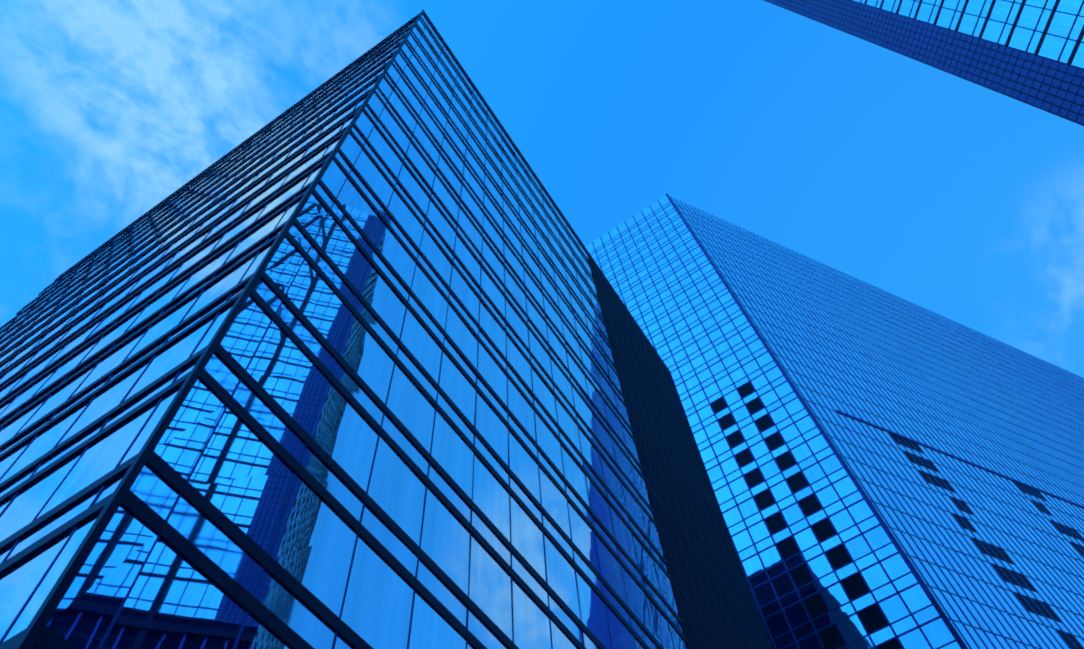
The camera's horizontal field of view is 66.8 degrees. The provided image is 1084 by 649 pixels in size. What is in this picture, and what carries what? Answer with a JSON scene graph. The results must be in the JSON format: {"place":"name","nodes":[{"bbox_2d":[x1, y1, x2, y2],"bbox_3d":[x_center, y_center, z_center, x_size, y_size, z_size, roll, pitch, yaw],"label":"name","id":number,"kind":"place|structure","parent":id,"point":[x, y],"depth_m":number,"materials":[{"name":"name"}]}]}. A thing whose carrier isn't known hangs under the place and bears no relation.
{"place":"outdoors","nodes":[
{"label":"outdoors","id":0,"kind":"place"},
{"bbox_2d":[0,9,771,648],"bbox_3d":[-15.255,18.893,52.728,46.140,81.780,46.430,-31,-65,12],"label":"tower","id":1,"kind":"structure","parent":0,"point":[360,353],"depth_m":28.62,"materials":[{"name":"blue glass"}]},
{"bbox_2d":[0,0,1083,377],"label":"sky","id":2,"kind":"structure","parent":0,"point":[960,200],"materials":[{"name":"blue"}]},
{"bbox_2d":[586,193,1083,648],"bbox_3d":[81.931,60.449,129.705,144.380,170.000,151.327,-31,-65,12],"label":"tower","id":3,"kind":"structure","parent":0,"point":[886,469],"depth_m":107.46,"materials":[{"name":"blue glass"}]},
{"bbox_2d":[764,0,1083,125],"bbox_3d":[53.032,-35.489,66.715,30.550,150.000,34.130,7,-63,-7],"label":"skyscraper","id":4,"kind":"structure","parent":0,"point":[1030,52],"depth_m":67.03,"materials":[{"name":"blue glass"}]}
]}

